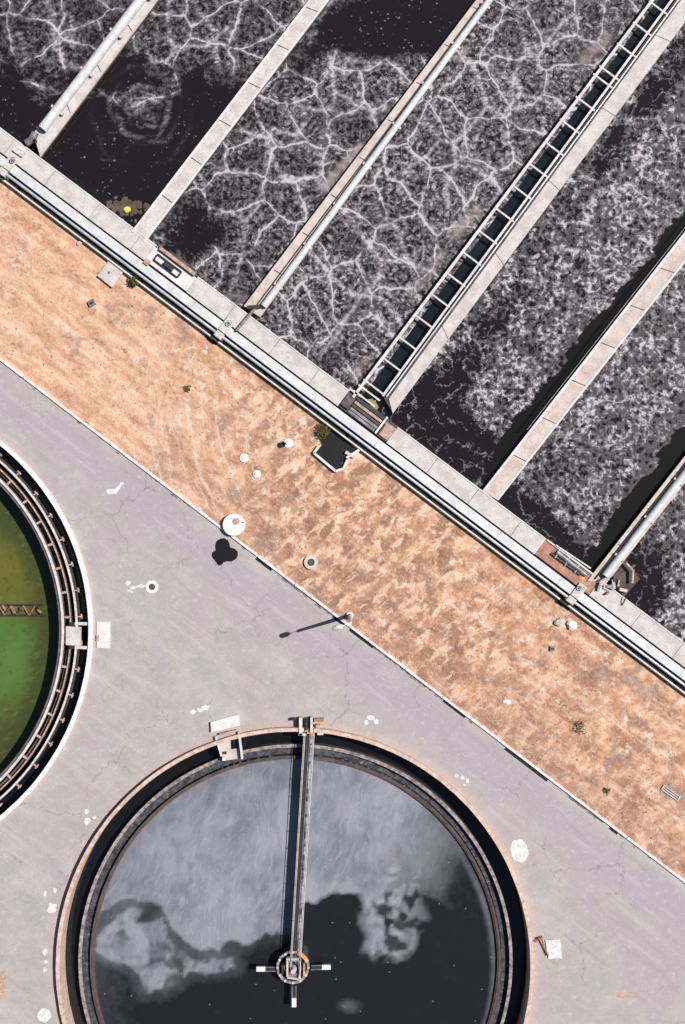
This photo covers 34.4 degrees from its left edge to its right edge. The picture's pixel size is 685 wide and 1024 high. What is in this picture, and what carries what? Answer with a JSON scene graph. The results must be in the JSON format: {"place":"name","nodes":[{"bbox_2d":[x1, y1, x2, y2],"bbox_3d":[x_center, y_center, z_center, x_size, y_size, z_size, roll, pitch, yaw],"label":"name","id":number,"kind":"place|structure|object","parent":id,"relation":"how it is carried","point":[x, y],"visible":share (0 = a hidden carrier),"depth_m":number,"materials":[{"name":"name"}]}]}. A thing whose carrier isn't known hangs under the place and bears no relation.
{"place":"outdoors","nodes":[
{"label":"outdoors","id":0,"kind":"place"},
{"bbox_2d":[0,0,133,157],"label":"basin water","id":1,"kind":"structure","parent":0,"point":[48,48],"depth_m":89.55,"materials":[{"name":"black liquid"}]},
{"bbox_2d":[34,0,307,227],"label":"basin water","id":2,"kind":"structure","parent":0,"point":[165,91],"depth_m":89.55,"materials":[{"name":"black liquid"}]},
{"bbox_2d":[123,206,130,212],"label":"float ball","id":3,"kind":"object","parent":2,"relation":"on","point":[127,209],"visible":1,"depth_m":89.35,"materials":[{"name":"yellow plastic"}]},
{"bbox_2d":[105,196,149,216],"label":"scum raft","id":4,"kind":"object","parent":2,"relation":"on","point":[117,206],"visible":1,"depth_m":89.52,"materials":[{"name":"brown"}]},
{"bbox_2d":[149,0,475,316],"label":"basin water","id":5,"kind":"structure","parent":0,"point":[288,151],"depth_m":89.55,"materials":[{"name":"liquid"}]},
{"bbox_2d":[0,361,684,1023],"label":"road","id":6,"kind":"structure","parent":0,"point":[250,639],"depth_m":90.00,"materials":[{"name":"grey concrete"}]},
{"bbox_2d":[0,970,7,997],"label":"rust stain","id":7,"kind":"object","parent":6,"relation":"on","point":[3,987],"visible":1,"depth_m":89.99,"materials":[{"name":"metal"}]},
{"bbox_2d":[37,1008,50,1021],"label":"concrete patch","id":8,"kind":"object","parent":6,"relation":"on","point":[43,1014],"visible":1,"depth_m":89.97,"materials":[{"name":"white paint"}]},
{"bbox_2d":[43,949,47,971],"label":"paint mark","id":9,"kind":"object","parent":6,"relation":"on","point":[45,951],"visible":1,"depth_m":89.99,"materials":[{"name":"white paint"}]},
{"bbox_2d":[0,440,93,820],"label":"clarifier tank","id":10,"kind":"object","parent":6,"relation":"on","point":[17,488],"visible":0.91,"depth_m":90.12,"materials":[{"name":"concrete"}]},
{"bbox_2d":[0,486,58,783],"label":"clarifier water","id":11,"kind":"structure","parent":10,"relation":"in","point":[28,651],"depth_m":92.20,"materials":[{"name":"green liquid"}]},
{"bbox_2d":[0,604,42,615],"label":"scraper arm","id":12,"kind":"object","parent":11,"relation":"on","point":[22,608],"visible":1,"depth_m":91.90},
{"bbox_2d":[0,446,87,814],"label":"channel water","id":13,"kind":"structure","parent":10,"relation":"in","point":[13,795],"depth_m":91.40,"materials":[{"name":"black liquid"}]},
{"bbox_2d":[66,622,87,648],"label":"access platform","id":14,"kind":"structure","parent":10,"relation":"attached to","point":[73,636],"depth_m":90.02,"materials":[{"name":"concrete"}]},
{"bbox_2d":[43,888,56,912],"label":"paint mark","id":15,"kind":"object","parent":6,"relation":"on","point":[51,908],"visible":1,"depth_m":89.99,"materials":[{"name":"white paint"}]},
{"bbox_2d":[83,809,95,825],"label":"paint mark","id":16,"kind":"object","parent":6,"relation":"on","point":[86,821],"visible":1,"depth_m":89.99,"materials":[{"name":"white paint"}]},
{"bbox_2d":[96,622,109,647],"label":"access slab","id":17,"kind":"structure","parent":6,"relation":"on","point":[103,635],"depth_m":89.91,"materials":[{"name":"concrete"}]},
{"bbox_2d":[107,482,123,494],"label":"paint mark","id":18,"kind":"object","parent":6,"relation":"on","point":[111,491],"visible":1,"depth_m":89.99,"materials":[{"name":"white paint"}]},
{"bbox_2d":[125,581,145,591],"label":"paint mark","id":19,"kind":"object","parent":6,"relation":"on","point":[127,583],"visible":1,"depth_m":89.99,"materials":[{"name":"white paint"}]},
{"bbox_2d":[146,580,157,592],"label":"manhole","id":20,"kind":"object","parent":6,"relation":"on","point":[151,586],"visible":1,"depth_m":89.95,"materials":[{"name":"concrete"}]},
{"bbox_2d":[189,704,209,714],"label":"paint mark","id":21,"kind":"object","parent":6,"relation":"on","point":[202,708],"visible":1,"depth_m":89.99,"materials":[{"name":"white paint"}]},
{"bbox_2d":[212,538,237,565],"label":"oil puddle","id":22,"kind":"object","parent":6,"relation":"on","point":[223,552],"visible":1,"depth_m":89.99,"materials":[{"name":"black liquid"}]},
{"bbox_2d":[211,714,239,731],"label":"access slab","id":23,"kind":"structure","parent":6,"relation":"on","point":[226,723],"depth_m":89.70,"materials":[{"name":"concrete"}]},
{"bbox_2d":[255,557,271,570],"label":"gutter drain","id":24,"kind":"object","parent":6,"relation":"on","point":[263,563],"visible":1,"depth_m":89.99,"materials":[{"name":"metal"}]},
{"bbox_2d":[56,726,533,1023],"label":"clarifier tank","id":25,"kind":"object","parent":6,"relation":"on","point":[151,808],"visible":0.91,"depth_m":90.55,"materials":[{"name":"grey concrete"}]},
{"bbox_2d":[215,729,243,760],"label":"access platform","id":26,"kind":"structure","parent":25,"relation":"attached to","point":[231,750],"depth_m":90.15,"materials":[{"name":"beige concrete"}]},
{"bbox_2d":[65,732,525,1023],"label":"channel water","id":27,"kind":"structure","parent":25,"relation":"in","point":[125,813],"depth_m":91.30,"materials":[{"name":"black liquid"}]},
{"bbox_2d":[94,756,497,1023],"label":"clarifier water","id":28,"kind":"structure","parent":25,"relation":"in","point":[194,925],"depth_m":90.85,"materials":[{"name":"grey liquid"}]},
{"bbox_2d":[256,946,330,1006],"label":"column","id":29,"kind":"structure","parent":28,"relation":"in","point":[294,977],"depth_m":89.70,"materials":[{"name":"metal"}]},
{"bbox_2d":[289,726,314,975],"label":"clarifier bridge","id":30,"kind":"structure","parent":25,"relation":"on","point":[302,843],"depth_m":89.72,"materials":[{"name":"grey metal"}]},
{"bbox_2d":[292,716,323,735],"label":"end carriage","id":31,"kind":"object","parent":30,"relation":"attached to","point":[300,720],"visible":1,"depth_m":89.25,"materials":[{"name":"white paint"}]},
{"bbox_2d":[332,616,344,624],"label":"gutter drain","id":32,"kind":"object","parent":6,"relation":"on","point":[337,620],"visible":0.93,"depth_m":89.99,"materials":[{"name":"metal"}]},
{"bbox_2d":[0,358,684,882],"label":"kerb","id":33,"kind":"structure","parent":6,"relation":"on","point":[344,620],"depth_m":89.84,"materials":[{"name":"concrete"}]},
{"bbox_2d":[19,376,684,884],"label":"gutter silt","id":34,"kind":"object","parent":6,"relation":"on","point":[389,658],"visible":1,"depth_m":89.99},
{"bbox_2d":[349,628,373,647],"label":"gutter drain","id":35,"kind":"object","parent":6,"relation":"on","point":[361,638],"visible":1,"depth_m":89.99,"materials":[{"name":"metal"}]},
{"bbox_2d":[364,715,377,724],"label":"paint mark","id":36,"kind":"object","parent":6,"relation":"on","point":[370,717],"visible":1,"depth_m":89.99,"materials":[{"name":"white paint"}]},
{"bbox_2d":[443,700,464,717],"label":"gutter drain","id":37,"kind":"object","parent":6,"relation":"on","point":[454,708],"visible":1,"depth_m":89.99,"materials":[{"name":"metal"}]},
{"bbox_2d":[454,774,468,785],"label":"paint mark","id":38,"kind":"object","parent":6,"relation":"on","point":[461,777],"visible":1,"depth_m":89.99,"materials":[{"name":"white paint"}]},
{"bbox_2d":[510,839,528,862],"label":"concrete patch","id":39,"kind":"object","parent":6,"relation":"on","point":[519,850],"visible":1,"depth_m":89.97,"materials":[{"name":"white paint"}]},
{"bbox_2d":[504,747,547,781],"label":"gutter drain","id":40,"kind":"object","parent":6,"relation":"on","point":[526,764],"visible":1,"depth_m":89.99,"materials":[{"name":"metal"}]},
{"bbox_2d":[534,936,548,955],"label":"drain pipe","id":41,"kind":"object","parent":6,"relation":"on","point":[540,938],"visible":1,"depth_m":89.69,"materials":[{"name":"metal"}]},
{"bbox_2d":[545,939,561,958],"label":"outlet slab","id":42,"kind":"structure","parent":6,"relation":"on","point":[553,947],"depth_m":89.90,"materials":[{"name":"white paint"}]},
{"bbox_2d":[609,826,617,834],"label":"gutter drain","id":43,"kind":"object","parent":6,"relation":"on","point":[613,830],"visible":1,"depth_m":89.99,"materials":[{"name":"metal"}]},
{"bbox_2d":[617,993,638,997],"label":"rust stain","id":44,"kind":"object","parent":6,"relation":"on","point":[621,995],"visible":1,"depth_m":89.99,"materials":[{"name":"metal"}]},
{"bbox_2d":[0,153,684,879],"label":"dirt ground","id":45,"kind":"structure","parent":0,"point":[628,755],"depth_m":90.00,"materials":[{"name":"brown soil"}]},
{"bbox_2d":[87,299,95,306],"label":"box","id":46,"kind":"object","parent":45,"relation":"on","point":[91,302],"visible":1,"depth_m":89.75,"materials":[{"name":"grey metal"}]},
{"bbox_2d":[97,261,123,287],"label":"concrete slab","id":47,"kind":"structure","parent":45,"relation":"on","point":[110,274],"depth_m":89.72,"materials":[{"name":"white concrete"}]},
{"bbox_2d":[127,274,142,287],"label":"bush","id":48,"kind":"object","parent":45,"relation":"on","point":[134,283],"visible":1,"depth_m":89.57,"materials":[{"name":"green plant"}]},
{"bbox_2d":[182,385,190,392],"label":"weed","id":49,"kind":"object","parent":45,"relation":"on","point":[188,390],"visible":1,"depth_m":89.89,"materials":[{"name":"green plant"}]},
{"bbox_2d":[205,317,234,344],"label":"pipe junction","id":50,"kind":"object","parent":45,"relation":"on","point":[225,326],"visible":1,"depth_m":88.88,"materials":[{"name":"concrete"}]},
{"bbox_2d":[223,513,245,535],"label":"manhole shaft","id":51,"kind":"object","parent":45,"relation":"on","point":[234,524],"visible":1,"depth_m":89.45,"materials":[{"name":"concrete"}]},
{"bbox_2d":[239,453,248,462],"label":"capped vent","id":52,"kind":"object","parent":45,"relation":"on","point":[243,457],"visible":1,"depth_m":89.88,"materials":[{"name":"grey metal"}]},
{"bbox_2d":[252,470,260,478],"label":"capped vent","id":53,"kind":"object","parent":45,"relation":"on","point":[256,474],"visible":1,"depth_m":89.88,"materials":[{"name":"grey metal"}]},
{"bbox_2d":[284,438,292,447],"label":"capped vent","id":54,"kind":"object","parent":45,"relation":"on","point":[288,442],"visible":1,"depth_m":89.88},
{"bbox_2d":[304,555,317,568],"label":"manhole","id":55,"kind":"object","parent":45,"relation":"on","point":[310,561],"visible":1,"depth_m":89.78,"materials":[{"name":"concrete"}]},
{"bbox_2d":[315,424,331,440],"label":"bush","id":56,"kind":"object","parent":45,"relation":"on","point":[324,433],"visible":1,"depth_m":89.66,"materials":[{"name":"green plant"}]},
{"bbox_2d":[313,428,359,471],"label":"valve chamber","id":57,"kind":"object","parent":45,"relation":"on","point":[335,451],"visible":1,"depth_m":89.97,"materials":[{"name":"concrete"}]},
{"bbox_2d":[0,177,684,694],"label":"water pipe","id":58,"kind":"object","parent":45,"relation":"on","point":[342,435],"visible":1,"depth_m":89.57,"materials":[{"name":"metal"}]},
{"bbox_2d":[332,612,353,630],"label":"street lamp","id":59,"kind":"object","parent":45,"relation":"on","point":[349,615],"visible":1,"depth_m":83.70,"materials":[{"name":"white metal"}]},
{"bbox_2d":[502,699,510,703],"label":"stone","id":60,"kind":"object","parent":45,"relation":"on","point":[507,701],"visible":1,"depth_m":89.89,"materials":[{"name":"grey stone"}]},
{"bbox_2d":[554,617,565,626],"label":"stone","id":61,"kind":"object","parent":45,"relation":"on","point":[560,621],"visible":1,"depth_m":89.73,"materials":[{"name":"stone"}]},
{"bbox_2d":[557,583,586,610],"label":"pipe junction","id":62,"kind":"object","parent":45,"relation":"on","point":[578,591],"visible":1,"depth_m":88.88,"materials":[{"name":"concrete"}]},
{"bbox_2d":[567,620,576,629],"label":"stone","id":63,"kind":"object","parent":45,"relation":"on","point":[572,625],"visible":1,"depth_m":89.69,"materials":[{"name":"grey stone"}]},
{"bbox_2d":[572,721,586,734],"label":"weed","id":64,"kind":"object","parent":45,"relation":"on","point":[579,728],"visible":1,"depth_m":89.87,"materials":[{"name":"green plant"}]},
{"bbox_2d":[661,785,680,800],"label":"metal grate","id":65,"kind":"object","parent":45,"relation":"on","point":[670,792],"visible":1,"depth_m":89.88,"materials":[{"name":"grey metal"}]},
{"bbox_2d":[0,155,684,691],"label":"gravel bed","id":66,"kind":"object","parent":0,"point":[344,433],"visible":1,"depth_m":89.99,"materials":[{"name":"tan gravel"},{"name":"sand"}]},
{"bbox_2d":[0,154,684,680],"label":"air duct","id":67,"kind":"object","parent":66,"relation":"on","point":[346,420],"visible":0.97,"depth_m":88.98,"materials":[{"name":"metal"}]},
{"bbox_2d":[6,174,684,686],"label":"water pipe","id":68,"kind":"object","parent":66,"relation":"on","point":[104,248],"visible":1,"depth_m":89.04,"materials":[{"name":"metal"}]},
{"bbox_2d":[45,0,681,665],"bbox_3d":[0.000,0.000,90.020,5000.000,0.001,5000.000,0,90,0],"label":"terrain","id":69,"kind":"structure","parent":0,"point":[377,404],"depth_m":90.02,"materials":[{"name":"grey concrete"}]},
{"bbox_2d":[35,0,159,157],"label":"divider wall","id":70,"kind":"structure","parent":69,"relation":"on","point":[46,140],"depth_m":88.98,"materials":[{"name":"concrete"}]},
{"bbox_2d":[38,0,150,131],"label":"air duct","id":71,"kind":"object","parent":70,"relation":"on","point":[90,65],"visible":1,"depth_m":88.36,"materials":[{"name":"grey metal"}]},
{"bbox_2d":[132,0,329,241],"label":"divider wall","id":72,"kind":"structure","parent":69,"relation":"on","point":[210,143],"depth_m":88.98,"materials":[{"name":"concrete"}]},
{"bbox_2d":[0,127,684,667],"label":"concrete walkway","id":73,"kind":"structure","parent":69,"relation":"on","point":[336,393],"depth_m":89.00,"materials":[{"name":"grey concrete"}]},
{"bbox_2d":[0,154,18,180],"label":"pipe junction","id":74,"kind":"object","parent":73,"relation":"on","point":[10,162],"visible":1,"depth_m":88.84,"materials":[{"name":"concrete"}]},
{"bbox_2d":[12,131,38,157],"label":"duct elbow","id":75,"kind":"object","parent":73,"relation":"on","point":[30,139],"visible":1,"depth_m":88.65,"materials":[{"name":"grey metal"}]},
{"bbox_2d":[143,246,195,290],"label":"sluice gate","id":76,"kind":"structure","parent":73,"relation":"on","point":[170,264],"depth_m":89.07,"materials":[{"name":"concrete"}]},
{"bbox_2d":[341,388,397,433],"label":"screen machine","id":77,"kind":"object","parent":73,"relation":"on","point":[347,401],"visible":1,"depth_m":88.90,"materials":[{"name":"metal"}]},
{"bbox_2d":[378,422,395,439],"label":"hatch","id":78,"kind":"object","parent":77,"relation":"on","point":[386,431],"visible":1,"depth_m":89.03,"materials":[{"name":"metal"}]},
{"bbox_2d":[535,539,598,593],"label":"scum skimmer","id":79,"kind":"object","parent":73,"relation":"on","point":[559,559],"visible":1,"depth_m":89.06,"materials":[{"name":"metal"}]},
{"bbox_2d":[578,576,584,580],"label":"float ball","id":80,"kind":"object","parent":79,"relation":"in","point":[581,578],"visible":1,"depth_m":89.01,"materials":[{"name":"orange plastic"}]},
{"bbox_2d":[597,559,639,605],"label":"valve cluster","id":81,"kind":"object","parent":73,"relation":"attached to","point":[624,578],"visible":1,"depth_m":89.28,"materials":[{"name":"metal"}]},
{"bbox_2d":[244,0,482,317],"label":"divider wall","id":82,"kind":"structure","parent":69,"relation":"on","point":[280,264],"depth_m":88.98,"materials":[{"name":"concrete"}]},
{"bbox_2d":[235,305,259,331],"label":"pipe elbow","id":83,"kind":"object","parent":82,"relation":"on","point":[249,314],"visible":1,"depth_m":88.68,"materials":[{"name":"grey metal"}]},
{"bbox_2d":[257,0,484,303],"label":"conduit","id":84,"kind":"object","parent":82,"relation":"on","point":[369,153],"visible":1,"depth_m":88.86,"materials":[{"name":"metal"}]},
{"bbox_2d":[261,0,492,307],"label":"air pipe","id":85,"kind":"object","parent":82,"relation":"on","point":[377,151],"visible":1,"depth_m":88.52,"materials":[{"name":"grey metal"}]},
{"bbox_2d":[352,0,672,406],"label":"settling channel","id":86,"kind":"object","parent":69,"relation":"on","point":[383,382],"visible":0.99,"depth_m":89.70,"materials":[{"name":"white paint"}]},
{"bbox_2d":[384,0,684,413],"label":"divider wall","id":87,"kind":"structure","parent":69,"relation":"on","point":[663,36],"depth_m":88.98,"materials":[{"name":"concrete"}]},
{"bbox_2d":[386,0,678,396],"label":"conduit","id":88,"kind":"object","parent":87,"relation":"on","point":[531,199],"visible":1,"depth_m":88.91,"materials":[{"name":"grey metal"}]},
{"bbox_2d":[482,232,684,499],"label":"divider wall","id":89,"kind":"structure","parent":69,"relation":"on","point":[623,325],"depth_m":88.98,"materials":[{"name":"concrete"}]},
{"bbox_2d":[526,228,684,429],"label":"handrail","id":90,"kind":"object","parent":89,"relation":"on","point":[605,329],"visible":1,"depth_m":88.36,"materials":[{"name":"grey metal"}]},
{"bbox_2d":[587,455,684,582],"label":"divider wall","id":91,"kind":"structure","parent":69,"relation":"on","point":[636,520],"depth_m":88.98,"materials":[{"name":"concrete"}]},
{"bbox_2d":[594,463,684,578],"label":"conduit","id":92,"kind":"object","parent":91,"relation":"on","point":[639,521],"visible":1,"depth_m":88.87,"materials":[{"name":"metal"}]},
{"bbox_2d":[602,468,684,577],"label":"air pipe","id":93,"kind":"object","parent":91,"relation":"on","point":[644,525],"visible":1,"depth_m":88.47,"materials":[{"name":"grey metal"}]},
{"bbox_2d":[253,0,657,397],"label":"basin water","id":94,"kind":"structure","parent":0,"point":[493,105],"depth_m":89.55,"materials":[{"name":"liquid"}]},
{"bbox_2d":[379,23,684,489],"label":"basin water","id":95,"kind":"structure","parent":0,"point":[604,232],"depth_m":89.55,"materials":[{"name":"liquid"}]},
{"bbox_2d":[490,263,684,572],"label":"basin water","id":96,"kind":"structure","parent":0,"point":[596,471],"depth_m":89.55,"materials":[{"name":"liquid"}]},
{"bbox_2d":[606,483,684,642],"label":"basin water","id":97,"kind":"structure","parent":0,"point":[655,559],"depth_m":89.55,"materials":[{"name":"black liquid"}]}
]}

